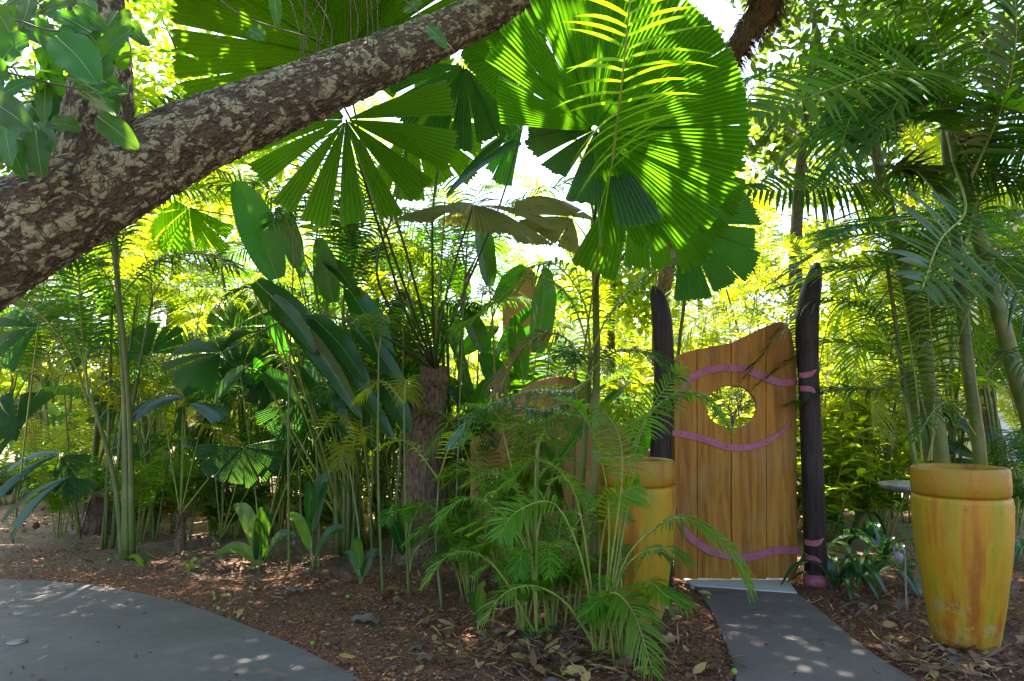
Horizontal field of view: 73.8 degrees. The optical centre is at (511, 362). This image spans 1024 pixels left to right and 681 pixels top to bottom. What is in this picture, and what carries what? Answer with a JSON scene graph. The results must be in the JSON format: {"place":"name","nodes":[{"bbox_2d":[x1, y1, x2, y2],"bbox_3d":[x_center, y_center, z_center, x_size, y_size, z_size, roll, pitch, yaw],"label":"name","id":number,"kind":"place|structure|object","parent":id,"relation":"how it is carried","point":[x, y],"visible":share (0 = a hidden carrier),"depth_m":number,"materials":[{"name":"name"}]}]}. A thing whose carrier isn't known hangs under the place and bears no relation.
{"place":"outdoors","nodes":[
{"label":"outdoors","id":0,"kind":"place"},
{"bbox_2d":[0,579,361,680],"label":"patio","id":1,"kind":"structure","parent":0,"point":[180,646],"depth_m":3.96,"materials":[{"name":"grey concrete"}]},
{"bbox_2d":[0,410,1023,680],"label":"ground","id":2,"kind":"structure","parent":0,"point":[94,554],"depth_m":4.86,"materials":[{"name":"brown soil"}]},
{"bbox_2d":[0,441,56,504],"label":"leafy shrub","id":3,"kind":"object","parent":2,"relation":"on","point":[17,470],"visible":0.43,"depth_m":9.56,"materials":[{"name":"green plant"}]},
{"bbox_2d":[0,74,81,543],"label":"fan palm","id":4,"kind":"object","parent":2,"relation":"on","point":[10,360],"visible":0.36,"depth_m":6.36,"materials":[{"name":"green plant"}]},
{"bbox_2d":[0,401,95,495],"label":"areca palm seedling","id":5,"kind":"object","parent":2,"relation":"on","point":[61,437],"visible":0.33,"depth_m":10.07,"materials":[{"name":"green plant"}]},
{"bbox_2d":[0,389,98,541],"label":"fan palm","id":6,"kind":"object","parent":2,"relation":"on","point":[11,423],"visible":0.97,"depth_m":6.56,"materials":[{"name":"green plant"}]},
{"bbox_2d":[17,353,84,482],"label":"paddle leaf plant","id":7,"kind":"object","parent":2,"relation":"on","point":[53,409],"visible":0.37,"depth_m":10.91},
{"bbox_2d":[15,456,111,538],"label":"areca palm seedling","id":8,"kind":"object","parent":2,"relation":"on","point":[55,504],"visible":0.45,"depth_m":7.04,"materials":[{"name":"green plant"}]},
{"bbox_2d":[0,247,130,400],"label":"areca palm","id":9,"kind":"object","parent":2,"relation":"on","point":[30,348],"visible":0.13,"depth_m":7.24,"materials":[{"name":"plant"}]},
{"bbox_2d":[0,0,156,481],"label":"broadleaf tree","id":10,"kind":"object","parent":2,"relation":"on","point":[29,61],"visible":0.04,"depth_m":12.41,"materials":[{"name":"green plant"}]},
{"bbox_2d":[80,491,116,535],"bbox_3d":[-4.474,1.653,7.495,0.470,0.500,0.484,-3,-5,40],"label":"tree stump","id":11,"kind":"object","parent":2,"relation":"on","point":[93,520],"visible":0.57,"depth_m":7.38,"materials":[{"name":"brown wood"}]},
{"bbox_2d":[0,169,226,467],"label":"broadleaf tree","id":12,"kind":"object","parent":2,"relation":"on","point":[13,445],"visible":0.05,"depth_m":15.30,"materials":[{"name":"green plant"}]},
{"bbox_2d":[68,326,169,470],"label":"fan palm","id":13,"kind":"object","parent":2,"relation":"on","point":[103,404],"visible":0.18,"depth_m":7.83,"materials":[{"name":"green plant"}]},
{"bbox_2d":[34,220,219,510],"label":"areca palm","id":14,"kind":"object","parent":2,"relation":"on","point":[96,442],"visible":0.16,"depth_m":7.88,"materials":[{"name":"plant"}]},
{"bbox_2d":[5,65,250,560],"bbox_3d":[-3.570,-0.330,5.985,2.444,4.303,3.363,2,-4,-25],"label":"areca palm","id":15,"kind":"object","parent":2,"relation":"on","point":[125,521],"visible":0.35,"depth_m":6.03,"materials":[{"name":"plant"}]},
{"bbox_2d":[3,182,265,539],"bbox_3d":[-3.771,0.034,7.385,2.866,3.742,2.849,3,-4,-39],"label":"areca palm","id":16,"kind":"object","parent":2,"relation":"on","point":[146,430],"visible":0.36,"depth_m":7.13,"materials":[{"name":"plant"}]},
{"bbox_2d":[102,468,191,534],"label":"leafy shrub","id":17,"kind":"object","parent":2,"relation":"on","point":[166,509],"visible":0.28,"depth_m":7.27,"materials":[{"name":"green plant"}]},
{"bbox_2d":[82,448,214,543],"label":"areca palm seedling","id":18,"kind":"object","parent":2,"relation":"on","point":[156,467],"visible":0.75,"depth_m":6.80,"materials":[{"name":"green plant"}]},
{"bbox_2d":[54,188,250,549],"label":"areca palm","id":19,"kind":"object","parent":2,"relation":"on","point":[133,253],"visible":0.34,"depth_m":6.75,"materials":[{"name":"plant"}]},
{"bbox_2d":[21,0,311,482],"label":"broadleaf tree","id":20,"kind":"object","parent":2,"relation":"on","point":[163,8],"visible":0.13,"depth_m":11.25,"materials":[{"name":"green plant"}]},
{"bbox_2d":[126,322,284,553],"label":"fan palm","id":21,"kind":"object","parent":2,"relation":"on","point":[226,460],"visible":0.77,"depth_m":6.33,"materials":[{"name":"green plant"}]},
{"bbox_2d":[148,417,273,535],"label":"areca palm seedling","id":22,"kind":"object","parent":2,"relation":"on","point":[208,489],"visible":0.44,"depth_m":7.08,"materials":[{"name":"green plant"}]},
{"bbox_2d":[136,106,302,469],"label":"areca palm","id":23,"kind":"object","parent":2,"relation":"on","point":[223,282],"visible":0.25,"depth_m":7.57,"materials":[{"name":"plant"}]},
{"bbox_2d":[189,477,276,538],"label":"leafy shrub","id":24,"kind":"object","parent":2,"relation":"on","point":[208,507],"visible":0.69,"depth_m":7.04,"materials":[{"name":"green plant"}]},
{"bbox_2d":[158,240,313,502],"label":"areca palm","id":25,"kind":"object","parent":2,"relation":"on","point":[222,334],"visible":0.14,"depth_m":8.96,"materials":[{"name":"plant"}]},
{"bbox_2d":[172,350,315,536],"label":"paddle leaf plant","id":26,"kind":"object","parent":2,"relation":"on","point":[257,375],"visible":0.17,"depth_m":7.17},
{"bbox_2d":[180,294,314,538],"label":"fan palm","id":27,"kind":"object","parent":2,"relation":"on","point":[252,396],"visible":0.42,"depth_m":7.13,"materials":[{"name":"green plant"}]},
{"bbox_2d":[213,503,295,565],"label":"seedling","id":28,"kind":"object","parent":2,"relation":"on","point":[256,528],"visible":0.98,"depth_m":5.83,"materials":[{"name":"green plant"}]},
{"bbox_2d":[200,337,342,534],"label":"fan palm","id":29,"kind":"object","parent":2,"relation":"on","point":[258,349],"visible":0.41,"depth_m":6.59,"materials":[{"name":"green plant"}]},
{"bbox_2d":[255,206,305,570],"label":"palm sapling","id":30,"kind":"object","parent":2,"relation":"on","point":[281,215],"visible":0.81,"depth_m":5.71,"materials":[{"name":"plant"}]},
{"bbox_2d":[224,410,354,536],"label":"areca palm seedling","id":31,"kind":"object","parent":2,"relation":"on","point":[295,530],"visible":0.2,"depth_m":7.08,"materials":[{"name":"green plant"}]},
{"bbox_2d":[214,180,413,549],"bbox_3d":[-1.792,0.138,6.083,1.970,3.268,1.322,0,-3,0],"label":"paddle leaf plant","id":32,"kind":"object","parent":2,"relation":"on","point":[335,359],"visible":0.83,"depth_m":5.83,"materials":[{"name":"plant"}]},
{"bbox_2d":[287,473,346,568],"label":"seedling","id":33,"kind":"object","parent":2,"relation":"on","point":[314,496],"visible":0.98,"depth_m":5.74,"materials":[{"name":"green plant"}]},
{"bbox_2d":[245,396,402,522],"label":"areca palm seedling","id":34,"kind":"object","parent":2,"relation":"on","point":[339,482],"visible":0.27,"depth_m":6.60,"materials":[{"name":"green plant"}]},
{"bbox_2d":[195,126,490,556],"bbox_3d":[-1.602,-0.111,6.593,3.070,3.928,2.231,-1,-4,18],"label":"areca palm","id":35,"kind":"object","parent":2,"relation":"on","point":[348,523],"visible":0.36,"depth_m":6.42,"materials":[{"name":"plant"}]},
{"bbox_2d":[321,426,376,584],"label":"palm sapling","id":36,"kind":"object","parent":2,"relation":"on","point":[345,454],"visible":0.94,"depth_m":5.35,"materials":[{"name":"plant"}]},
{"bbox_2d":[149,0,557,568],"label":"fan palm","id":37,"kind":"object","parent":2,"relation":"on","point":[428,131],"visible":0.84,"depth_m":4.30,"materials":[{"name":"green plant"}]},
{"bbox_2d":[335,312,407,594],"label":"palm sapling","id":38,"kind":"object","parent":2,"relation":"on","point":[388,322],"visible":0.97,"depth_m":4.99,"materials":[{"name":"plant"}]},
{"bbox_2d":[305,293,455,536],"bbox_3d":[-1.349,0.512,7.470,1.789,2.679,1.406,1,-4,-19],"label":"paddle leaf plant","id":39,"kind":"object","parent":2,"relation":"on","point":[375,464],"visible":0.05,"depth_m":7.19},
{"bbox_2d":[260,218,504,537],"bbox_3d":[-1.382,0.183,7.324,2.609,3.427,2.624,2,-4,-24],"label":"areca palm","id":40,"kind":"object","parent":2,"relation":"on","point":[388,452],"visible":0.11,"depth_m":7.09,"materials":[{"name":"plant"}]},
{"bbox_2d":[350,374,425,595],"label":"palm sapling","id":41,"kind":"object","parent":2,"relation":"on","point":[402,398],"visible":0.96,"depth_m":5.17,"materials":[{"name":"plant"}]},
{"bbox_2d":[299,53,495,512],"bbox_3d":[-1.622,-0.941,8.570,3.101,5.828,2.267,0,-3,3],"label":"areca palm","id":42,"kind":"object","parent":2,"relation":"on","point":[358,110],"visible":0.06,"depth_m":8.54,"materials":[{"name":"plant"}]},
{"bbox_2d":[311,375,512,540],"bbox_3d":[-0.623,0.962,6.599,1.577,1.676,2.263,-1,-4,19],"label":"areca palm seedling","id":43,"kind":"object","parent":2,"relation":"on","point":[485,428],"visible":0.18,"depth_m":6.39,"materials":[{"name":"green plant"}]},
{"bbox_2d":[374,498,467,571],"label":"areca palm seedling","id":44,"kind":"object","parent":2,"relation":"on","point":[388,516],"visible":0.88,"depth_m":4.72,"materials":[{"name":"green plant"}]},
{"bbox_2d":[356,257,498,487],"bbox_3d":[-0.947,0.340,7.402,1.612,3.020,0.559,0,-3,0],"label":"paddle leaf plant","id":45,"kind":"object","parent":2,"relation":"on","point":[469,348],"visible":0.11,"depth_m":7.38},
{"bbox_2d":[372,431,482,606],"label":"palm sapling","id":46,"kind":"object","parent":2,"relation":"on","point":[470,437],"visible":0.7,"depth_m":4.99,"materials":[{"name":"plant"}]},
{"bbox_2d":[310,159,573,538],"bbox_3d":[-0.713,-0.107,6.885,2.247,3.956,3.092,3,-5,-40],"label":"areca palm","id":47,"kind":"object","parent":2,"relation":"on","point":[421,234],"visible":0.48,"depth_m":6.79,"materials":[{"name":"plant"}]},
{"bbox_2d":[0,311,883,444],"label":"distant woodland","id":48,"kind":"object","parent":2,"relation":"on","point":[6,389],"depth_m":23.57,"materials":[{"name":"green plant"}]},
{"bbox_2d":[386,503,513,602],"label":"areca palm seedling","id":49,"kind":"object","parent":2,"relation":"on","point":[470,565],"visible":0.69,"depth_m":4.79,"materials":[{"name":"green plant"}]},
{"bbox_2d":[409,303,559,497],"bbox_3d":[-0.228,0.585,6.966,1.343,2.473,1.736,3,-5,-43],"label":"paddle leaf plant","id":50,"kind":"object","parent":2,"relation":"on","point":[502,343],"visible":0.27,"depth_m":6.92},
{"bbox_2d":[393,408,581,571],"bbox_3d":[-0.267,1.064,5.738,1.659,1.367,1.557,0,-3,0],"label":"areca palm seedling","id":51,"kind":"object","parent":2,"relation":"on","point":[521,480],"visible":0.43,"depth_m":5.53,"materials":[{"name":"green plant"}]},
{"bbox_2d":[0,0,991,312],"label":"leaning tree","id":52,"kind":"object","parent":2,"relation":"on","point":[94,164],"visible":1,"depth_m":2.47,"materials":[{"name":"brown plant"}]},
{"bbox_2d":[652,0,796,383],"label":"hairy trunk","id":53,"kind":"object","parent":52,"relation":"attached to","point":[756,20],"visible":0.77,"depth_m":6.49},
{"bbox_2d":[460,231,556,461],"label":"paddle leaf plant","id":54,"kind":"object","parent":2,"relation":"on","point":[543,311],"visible":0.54,"depth_m":6.04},
{"bbox_2d":[419,403,599,631],"bbox_3d":[-0.021,0.945,3.794,0.934,1.443,0.628,2,-4,-32],"label":"areca palm seedling","id":55,"kind":"object","parent":2,"relation":"on","point":[533,558],"visible":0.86,"depth_m":3.88,"materials":[{"name":"plant"}]},
{"bbox_2d":[431,456,590,589],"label":"areca palm seedling","id":56,"kind":"object","parent":2,"relation":"on","point":[489,495],"visible":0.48,"depth_m":5.09,"materials":[{"name":"green plant"}]},
{"bbox_2d":[0,493,1023,680],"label":"leaf litter","id":57,"kind":"object","parent":2,"relation":"on","point":[959,662],"visible":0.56,"depth_m":3.87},
{"bbox_2d":[0,548,1023,680],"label":"mulch chips","id":58,"kind":"object","parent":2,"relation":"on","point":[471,634],"visible":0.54,"depth_m":4.37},
{"bbox_2d":[502,266,535,398],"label":"wall pier","id":59,"kind":"structure","parent":2,"relation":"on","point":[526,289],"depth_m":8.26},
{"bbox_2d":[428,231,616,407],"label":"areca palm","id":60,"kind":"object","parent":2,"relation":"on","point":[515,261],"visible":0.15,"depth_m":9.02,"materials":[{"name":"plant"}]},
{"bbox_2d":[470,532,598,638],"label":"areca palm seedling","id":61,"kind":"object","parent":2,"relation":"on","point":[518,563],"visible":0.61,"depth_m":4.00,"materials":[{"name":"green plant"}]},
{"bbox_2d":[454,508,620,635],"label":"areca palm seedling","id":62,"kind":"object","parent":2,"relation":"on","point":[555,529],"visible":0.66,"depth_m":4.16,"materials":[{"name":"green plant"}]},
{"bbox_2d":[452,319,650,516],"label":"areca palm","id":63,"kind":"object","parent":2,"relation":"on","point":[537,371],"visible":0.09,"depth_m":7.40,"materials":[{"name":"plant"}]},
{"bbox_2d":[466,381,645,553],"bbox_3d":[0.069,0.987,6.284,1.226,1.586,2.291,2,-4,-27],"label":"areca palm seedling","id":64,"kind":"object","parent":2,"relation":"on","point":[545,438],"visible":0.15,"depth_m":5.72,"materials":[{"name":"green plant"}]},
{"bbox_2d":[465,355,652,459],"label":"areca palm seedling","id":65,"kind":"object","parent":2,"relation":"on","point":[609,370],"visible":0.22,"depth_m":6.00,"materials":[{"name":"green plant"}]},
{"bbox_2d":[470,376,649,562],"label":"rendered wall","id":66,"kind":"structure","parent":2,"relation":"on","point":[553,380],"depth_m":6.06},
{"bbox_2d":[507,128,640,377],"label":"areca palm","id":67,"kind":"object","parent":2,"relation":"on","point":[574,274],"visible":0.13,"depth_m":10.38,"materials":[{"name":"plant"}]},
{"bbox_2d":[444,0,715,586],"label":"slender palm","id":68,"kind":"object","parent":2,"relation":"on","point":[589,370],"visible":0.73,"depth_m":3.84,"materials":[{"name":"plant"}]},
{"bbox_2d":[538,492,635,620],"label":"areca palm seedling","id":69,"kind":"object","parent":2,"relation":"on","point":[566,580],"visible":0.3,"depth_m":4.34,"materials":[{"name":"green plant"}]},
{"bbox_2d":[541,381,651,563],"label":"paddle leaf plant","id":70,"kind":"object","parent":2,"relation":"on","point":[548,454],"visible":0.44,"depth_m":5.47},
{"bbox_2d":[460,0,761,598],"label":"round leaf fan palm","id":71,"kind":"object","parent":2,"relation":"on","point":[683,193],"visible":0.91,"depth_m":2.52,"materials":[{"name":"plant"}]},
{"bbox_2d":[473,361,757,680],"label":"areca palm seedling","id":72,"kind":"object","parent":2,"relation":"on","point":[508,531],"visible":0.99,"depth_m":3.63,"materials":[{"name":"green plant"}]},
{"bbox_2d":[552,284,688,417],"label":"areca palm","id":73,"kind":"object","parent":2,"relation":"on","point":[633,363],"visible":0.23,"depth_m":9.32,"materials":[{"name":"plant"}]},
{"bbox_2d":[553,203,703,414],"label":"broadleaf tree","id":74,"kind":"object","parent":2,"relation":"on","point":[638,302],"visible":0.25,"depth_m":10.83,"materials":[{"name":"green plant"}]},
{"bbox_2d":[598,457,675,625],"bbox_3d":[0.819,1.155,4.484,0.507,1.033,0.508,0,-3,0],"label":"garden urn","id":75,"kind":"object","parent":2,"relation":"on","point":[658,481],"visible":0.52,"depth_m":4.28,"materials":[{"name":"ceramic"}]},
{"bbox_2d":[574,542,700,666],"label":"areca palm seedling","id":76,"kind":"object","parent":2,"relation":"on","point":[596,610],"visible":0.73,"depth_m":3.55,"materials":[{"name":"green plant"}]},
{"bbox_2d":[650,286,673,584],"bbox_3d":[1.188,0.680,5.378,0.201,2.587,0.161,0,-3,0],"label":"gate post","id":77,"kind":"object","parent":2,"relation":"on","point":[663,343],"visible":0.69,"depth_m":5.36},
{"bbox_2d":[620,272,764,424],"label":"areca palm","id":78,"kind":"object","parent":2,"relation":"on","point":[709,340],"visible":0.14,"depth_m":10.49,"materials":[{"name":"plant"}]},
{"bbox_2d":[567,158,861,426],"bbox_3d":[4.784,-1.382,17.495,6.978,8.332,6.539,0,-3,0],"label":"broadleaf tree","id":79,"kind":"object","parent":2,"relation":"on","point":[811,226],"visible":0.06,"depth_m":15.81,"materials":[{"name":"green plant"}]},
{"bbox_2d":[674,190,789,426],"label":"areca palm","id":80,"kind":"object","parent":2,"relation":"on","point":[738,320],"visible":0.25,"depth_m":12.08,"materials":[{"name":"plant"}]},
{"bbox_2d":[673,561,797,593],"bbox_3d":[1.805,1.817,6.053,0.889,0.140,2.129,0,-3,0],"label":"path threshold","id":81,"kind":"object","parent":2,"relation":"on","point":[771,584],"visible":0.21,"depth_m":5.22,"materials":[{"name":"concrete"}]},
{"bbox_2d":[647,230,899,506],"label":"gate palm","id":82,"kind":"object","parent":2,"relation":"on","point":[788,237],"visible":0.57,"depth_m":7.11,"materials":[{"name":"plant"}]},
{"bbox_2d":[703,160,845,396],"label":"areca palm","id":83,"kind":"object","parent":2,"relation":"on","point":[743,290],"visible":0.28,"depth_m":11.27,"materials":[{"name":"plant"}]},
{"bbox_2d":[795,262,828,586],"bbox_3d":[2.334,0.589,5.312,0.198,2.761,0.192,-3,-5,41],"label":"gate post","id":84,"kind":"object","parent":2,"relation":"on","point":[812,466],"visible":0.91,"depth_m":5.26,"materials":[{"name":"paint"}]},
{"bbox_2d":[672,322,799,578],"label":"garden gate","id":85,"kind":"structure","parent":84,"relation":"attached to","point":[739,491],"depth_m":5.38,"materials":[{"name":"wood"}]},
{"bbox_2d":[710,0,933,516],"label":"broadleaf tree","id":86,"kind":"object","parent":2,"relation":"on","point":[752,151],"visible":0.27,"depth_m":8.48,"materials":[{"name":"green plant"}]},
{"bbox_2d":[708,45,959,442],"bbox_3d":[7.777,-2.555,16.544,6.040,10.090,6.300,2,-4,-28],"label":"broadleaf tree","id":87,"kind":"object","parent":2,"relation":"on","point":[841,248],"visible":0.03,"depth_m":16.14,"materials":[{"name":"green plant"}]},
{"bbox_2d":[797,411,876,541],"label":"leafy shrub","id":88,"kind":"object","parent":2,"relation":"on","point":[830,495],"visible":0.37,"depth_m":6.93,"materials":[{"name":"green plant"}]},
{"bbox_2d":[781,553,904,601],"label":"strap leaf plant","id":89,"kind":"object","parent":2,"relation":"on","point":[835,578],"visible":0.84,"depth_m":5.06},
{"bbox_2d":[792,541,919,597],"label":"strap leaf plant","id":90,"kind":"object","parent":2,"relation":"on","point":[858,566],"visible":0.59,"depth_m":5.08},
{"bbox_2d":[796,360,917,529],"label":"leafy shrub","id":91,"kind":"object","parent":2,"relation":"on","point":[866,435],"visible":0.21,"depth_m":7.51,"materials":[{"name":"green plant"}]},
{"bbox_2d":[826,521,914,566],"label":"strap leaf plant","id":92,"kind":"object","parent":2,"relation":"on","point":[886,547],"visible":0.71,"depth_m":6.05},
{"bbox_2d":[740,0,1023,464],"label":"cane palm","id":93,"kind":"object","parent":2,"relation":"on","point":[938,95],"visible":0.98,"depth_m":4.54,"materials":[{"name":"green plant"}]},
{"bbox_2d":[766,265,1004,532],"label":"areca palm","id":94,"kind":"object","parent":2,"relation":"on","point":[980,379],"visible":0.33,"depth_m":7.33,"materials":[{"name":"plant"}]},
{"bbox_2d":[823,415,951,538],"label":"leafy shrub","id":95,"kind":"object","parent":2,"relation":"on","point":[869,504],"visible":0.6,"depth_m":7.07,"materials":[{"name":"green plant"}]},
{"bbox_2d":[819,255,958,517],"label":"areca palm","id":96,"kind":"object","parent":2,"relation":"on","point":[872,337],"visible":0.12,"depth_m":8.57,"materials":[{"name":"plant"}]},
{"bbox_2d":[765,0,1023,473],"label":"broadleaf tree","id":97,"kind":"object","parent":2,"relation":"on","point":[890,156],"visible":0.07,"depth_m":10.96,"materials":[{"name":"green plant"}]},
{"bbox_2d":[792,0,1023,440],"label":"broadleaf tree","id":98,"kind":"object","parent":2,"relation":"on","point":[1013,216],"visible":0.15,"depth_m":9.50,"materials":[{"name":"green plant"}]},
{"bbox_2d":[835,123,1012,457],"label":"areca palm","id":99,"kind":"object","parent":2,"relation":"on","point":[935,202],"visible":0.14,"depth_m":8.61,"materials":[{"name":"plant"}]},
{"bbox_2d":[827,224,1023,462],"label":"areca palm","id":100,"kind":"object","parent":2,"relation":"on","point":[952,432],"visible":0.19,"depth_m":7.33,"materials":[{"name":"plant"}]},
{"bbox_2d":[857,120,1023,466],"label":"areca palm","id":101,"kind":"object","parent":2,"relation":"on","point":[992,420],"visible":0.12,"depth_m":7.19,"materials":[{"name":"plant"}]},
{"bbox_2d":[910,463,1014,654],"bbox_3d":[2.620,1.124,3.964,0.509,1.033,0.509,0,-3,0],"label":"garden urn","id":102,"kind":"object","parent":2,"relation":"on","point":[963,522],"visible":0.98,"depth_m":3.78,"materials":[{"name":"ceramic"}]},
{"bbox_2d":[924,403,1023,536],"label":"paddle leaf plant","id":103,"kind":"object","parent":2,"relation":"on","point":[965,428],"visible":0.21,"depth_m":7.36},
{"bbox_2d":[933,214,1023,416],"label":"areca palm","id":104,"kind":"object","parent":2,"relation":"on","point":[1001,374],"visible":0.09,"depth_m":7.78,"materials":[{"name":"plant"}]},
{"bbox_2d":[950,426,1023,505],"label":"areca palm seedling","id":105,"kind":"object","parent":2,"relation":"on","point":[1015,440],"visible":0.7,"depth_m":6.63,"materials":[{"name":"green plant"}]},
{"bbox_2d":[0,0,1023,383],"label":"sky","id":106,"kind":"structure","parent":0,"point":[720,12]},
{"bbox_2d":[695,586,915,680],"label":"path","id":107,"kind":"structure","parent":0,"point":[799,622],"depth_m":3.96,"materials":[{"name":"grey concrete"}]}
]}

